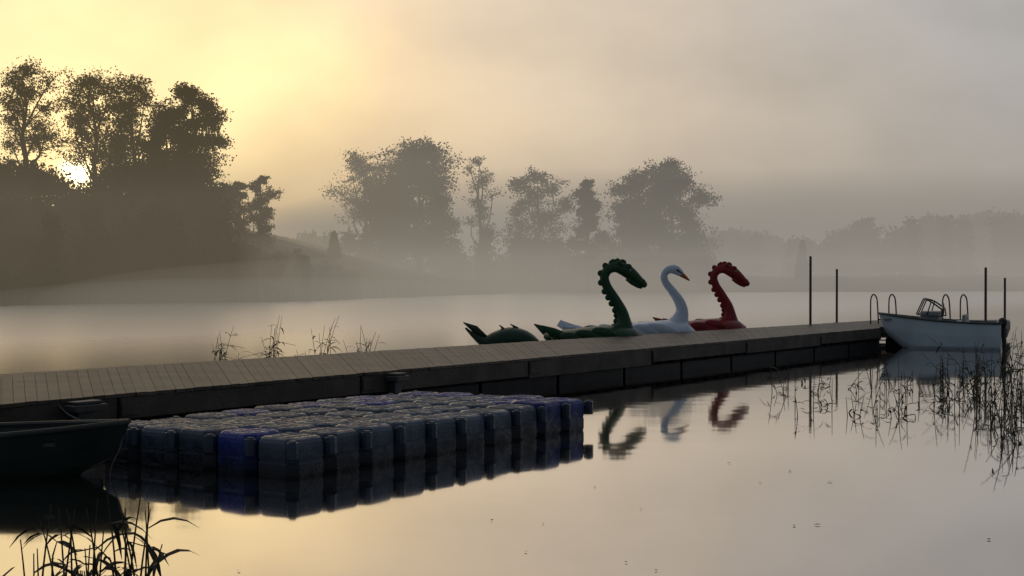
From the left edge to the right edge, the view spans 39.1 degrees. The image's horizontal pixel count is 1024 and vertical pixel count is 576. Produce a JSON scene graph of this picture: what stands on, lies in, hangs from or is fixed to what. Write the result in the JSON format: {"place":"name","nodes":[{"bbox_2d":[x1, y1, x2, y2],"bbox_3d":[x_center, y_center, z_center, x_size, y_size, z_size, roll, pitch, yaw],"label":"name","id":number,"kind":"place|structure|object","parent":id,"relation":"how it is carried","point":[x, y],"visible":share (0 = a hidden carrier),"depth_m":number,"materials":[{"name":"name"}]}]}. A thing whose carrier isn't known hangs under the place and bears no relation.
{"place":"outdoors","nodes":[
{"label":"outdoors","id":0,"kind":"place"},
{"bbox_2d":[0,291,1023,575],"bbox_3d":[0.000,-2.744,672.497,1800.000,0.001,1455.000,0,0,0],"label":"water","id":1,"kind":"structure","parent":0,"point":[742,469],"depth_m":12.65,"materials":[{"name":"grey liquid"}]},
{"bbox_2d":[0,419,130,480],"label":"rowing boat","id":2,"kind":"object","parent":1,"relation":"on","point":[33,450],"visible":0.95,"depth_m":12.46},
{"bbox_2d":[2,491,198,575],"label":"reeds","id":3,"kind":"object","parent":1,"relation":"in","point":[152,567],"visible":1,"depth_m":7.62,"materials":[{"name":"plant"}]},
{"bbox_2d":[0,281,427,306],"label":"reed bed","id":4,"kind":"object","parent":1,"relation":"in","point":[398,294],"visible":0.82,"depth_m":102.67,"materials":[{"name":"plant"}]},
{"bbox_2d":[212,317,382,360],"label":"reeds","id":5,"kind":"object","parent":1,"relation":"in","point":[274,345],"visible":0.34,"depth_m":26.07,"materials":[{"name":"plant"}]},
{"bbox_2d":[106,391,592,478],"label":"floating platform","id":6,"kind":"structure","parent":1,"relation":"on","point":[299,440],"depth_m":13.77,"materials":[{"name":"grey plastic"}]},
{"bbox_2d":[0,320,1009,422],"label":"dock","id":7,"kind":"object","parent":1,"relation":"on","point":[155,392],"visible":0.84,"depth_m":20.77,"materials":[{"name":"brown wood"}]},
{"bbox_2d":[57,403,123,474],"bbox_3d":[-4.019,1.512,13.762,0.186,0.680,2.481,0,0,-28],"label":"mooring rope","id":8,"kind":"object","parent":7,"relation":"attached to","point":[79,419],"visible":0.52,"depth_m":12.70,"materials":[{"name":"beige fabric"}]},
{"bbox_2d":[870,294,896,340],"bbox_3d":[10.169,0.969,39.407,0.749,1.617,0.040,0,0,0],"label":"swim ladder","id":9,"kind":"object","parent":7,"relation":"attached to","point":[878,319],"visible":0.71,"depth_m":39.39,"materials":[{"name":"metal"}]},
{"bbox_2d":[942,294,968,319],"bbox_3d":[11.978,0.972,38.907,0.729,1.617,0.040,0,0,0],"label":"swim ladder","id":10,"kind":"object","parent":7,"relation":"attached to","point":[960,305],"visible":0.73,"depth_m":38.89,"materials":[{"name":"metal"}]},
{"bbox_2d":[463,258,646,344],"bbox_3d":[0.949,0.498,31.097,4.038,2.290,1.250,0,0,-8],"label":"dragon pedal boat","id":11,"kind":"object","parent":1,"relation":"on","point":[622,326],"visible":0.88,"depth_m":30.97,"materials":[{"name":"green plastic"}]},
{"bbox_2d":[557,265,694,334],"bbox_3d":[2.702,0.540,33.673,3.209,2.170,1.380,0,0,-6],"label":"swan pedal boat","id":12,"kind":"object","parent":1,"relation":"on","point":[677,322],"visible":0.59,"depth_m":33.65,"materials":[{"name":"white plastic"}]},
{"bbox_2d":[652,261,749,330],"bbox_3d":[4.587,0.461,36.667,3.034,2.290,1.250,0,0,-8],"label":"dragon pedal boat","id":13,"kind":"object","parent":1,"relation":"on","point":[728,319],"visible":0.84,"depth_m":36.68,"materials":[{"name":"red plastic"}]},
{"bbox_2d":[809,256,811,324],"bbox_3d":[7.937,0.817,38.306,0.160,3.334,0.160,0,0,0],"label":"mooring post","id":14,"kind":"object","parent":1,"relation":"in","point":[810,290],"visible":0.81,"depth_m":38.28,"materials":[{"name":"metal"}]},
{"bbox_2d":[833,269,838,322],"bbox_3d":[9.564,0.948,42.407,0.160,3.019,0.160,0,0,0],"label":"mooring post","id":15,"kind":"object","parent":1,"relation":"in","point":[836,296],"visible":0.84,"depth_m":42.37,"materials":[{"name":"metal"}]},
{"bbox_2d":[761,327,1023,446],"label":"reeds","id":16,"kind":"object","parent":1,"relation":"in","point":[1008,373],"visible":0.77,"depth_m":20.32,"materials":[{"name":"plant"}]},
{"bbox_2d":[878,298,1007,349],"bbox_3d":[10.710,1.025,35.883,3.111,1.553,1.423,0,0,22],"label":"motorboat","id":17,"kind":"object","parent":1,"relation":"on","point":[910,331],"visible":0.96,"depth_m":35.36,"materials":[{"name":"plastic"}]},
{"bbox_2d":[984,267,986,320],"bbox_3d":[12.169,0.980,37.007,0.160,3.027,0.160,0,0,0],"label":"mooring post","id":18,"kind":"object","parent":1,"relation":"in","point":[985,293],"visible":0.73,"depth_m":36.97,"materials":[{"name":"metal"}]},
{"bbox_2d":[1003,278,1005,318],"bbox_3d":[14.031,1.087,41.008,0.160,2.760,0.160,0,0,0],"label":"mooring post","id":19,"kind":"object","parent":1,"relation":"in","point":[1004,300],"visible":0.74,"depth_m":40.97,"materials":[{"name":"metal"}]},
{"bbox_2d":[0,200,1023,305],"bbox_3d":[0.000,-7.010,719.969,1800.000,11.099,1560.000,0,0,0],"label":"ground","id":20,"kind":"structure","parent":0,"point":[381,276],"depth_m":152.73,"materials":[{"name":"green plant"}]},
{"bbox_2d":[0,56,72,164],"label":"deciduous tree","id":21,"kind":"object","parent":20,"relation":"on","point":[27,94],"visible":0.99,"depth_m":115.45,"materials":[{"name":"green plant"}]},
{"bbox_2d":[45,66,145,182],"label":"deciduous tree","id":22,"kind":"object","parent":20,"relation":"on","point":[87,82],"visible":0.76,"depth_m":117.09,"materials":[{"name":"green plant"}]},
{"bbox_2d":[80,66,175,214],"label":"deciduous tree","id":23,"kind":"object","parent":20,"relation":"on","point":[125,122],"visible":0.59,"depth_m":115.15,"materials":[{"name":"green plant"}]},
{"bbox_2d":[123,106,207,245],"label":"deciduous tree","id":24,"kind":"object","parent":20,"relation":"on","point":[153,145],"visible":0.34,"depth_m":111.36,"materials":[{"name":"green plant"}]},
{"bbox_2d":[0,153,362,302],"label":"undergrowth","id":25,"kind":"object","parent":20,"relation":"on","point":[149,243],"visible":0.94,"depth_m":106.44,"materials":[{"name":"green plant"}]},
{"bbox_2d":[155,81,247,238],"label":"deciduous tree","id":26,"kind":"object","parent":20,"relation":"on","point":[199,121],"visible":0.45,"depth_m":113.50,"materials":[{"name":"green plant"}]},
{"bbox_2d":[227,181,255,244],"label":"deciduous tree","id":27,"kind":"object","parent":20,"relation":"on","point":[242,223],"visible":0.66,"depth_m":115.68,"materials":[{"name":"green plant"}]},
{"bbox_2d":[241,175,283,269],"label":"deciduous tree","id":28,"kind":"object","parent":20,"relation":"on","point":[263,232],"visible":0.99,"depth_m":116.69,"materials":[{"name":"green plant"}]},
{"bbox_2d":[327,231,342,261],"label":"spruce tree","id":29,"kind":"object","parent":20,"relation":"on","point":[334,250],"visible":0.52,"depth_m":134.66,"materials":[{"name":"green plant"}]},
{"bbox_2d":[318,148,388,259],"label":"deciduous tree","id":30,"kind":"object","parent":20,"relation":"on","point":[360,168],"visible":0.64,"depth_m":175.46,"materials":[{"name":"green plant"}]},
{"bbox_2d":[354,191,416,265],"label":"deciduous tree","id":31,"kind":"object","parent":20,"relation":"on","point":[383,248],"visible":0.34,"depth_m":173.59,"materials":[{"name":"green plant"}]},
{"bbox_2d":[360,135,466,271],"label":"deciduous tree","id":32,"kind":"object","parent":20,"relation":"on","point":[421,167],"visible":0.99,"depth_m":169.91,"materials":[{"name":"green plant"}]},
{"bbox_2d":[457,155,504,278],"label":"deciduous tree","id":33,"kind":"object","parent":20,"relation":"on","point":[477,201],"visible":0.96,"depth_m":179.75,"materials":[{"name":"green plant"}]},
{"bbox_2d":[339,227,720,289],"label":"undergrowth","id":34,"kind":"object","parent":20,"relation":"on","point":[450,263],"visible":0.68,"depth_m":181.90,"materials":[{"name":"green plant"}]},
{"bbox_2d":[489,165,577,285],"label":"deciduous tree","id":35,"kind":"object","parent":20,"relation":"on","point":[541,245],"visible":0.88,"depth_m":183.28,"materials":[{"name":"green plant"}]},
{"bbox_2d":[564,177,616,291],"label":"deciduous tree","id":36,"kind":"object","parent":20,"relation":"on","point":[588,209],"visible":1,"depth_m":175.45,"materials":[{"name":"green plant"}]},
{"bbox_2d":[597,167,675,273],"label":"deciduous tree","id":37,"kind":"object","parent":20,"relation":"on","point":[630,211],"visible":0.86,"depth_m":182.70,"materials":[{"name":"green plant"}]},
{"bbox_2d":[284,206,1023,275],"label":"distant trees","id":38,"kind":"object","parent":20,"relation":"on","point":[957,245],"visible":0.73,"depth_m":242.49,"materials":[{"name":"green plant"}]},
{"bbox_2d":[615,156,723,284],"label":"deciduous tree","id":39,"kind":"object","parent":20,"relation":"on","point":[666,177],"visible":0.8,"depth_m":184.27,"materials":[{"name":"green plant"}]},
{"bbox_2d":[793,239,812,279],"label":"spruce tree","id":40,"kind":"object","parent":20,"relation":"on","point":[801,271],"visible":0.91,"depth_m":204.57,"materials":[{"name":"green plant"}]},
{"bbox_2d":[824,217,885,275],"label":"deciduous tree","id":41,"kind":"object","parent":20,"relation":"on","point":[861,230],"visible":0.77,"depth_m":242.93,"materials":[{"name":"green plant"}]},
{"bbox_2d":[0,0,1023,274],"label":"sky","id":42,"kind":"structure","parent":0,"point":[807,118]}
]}

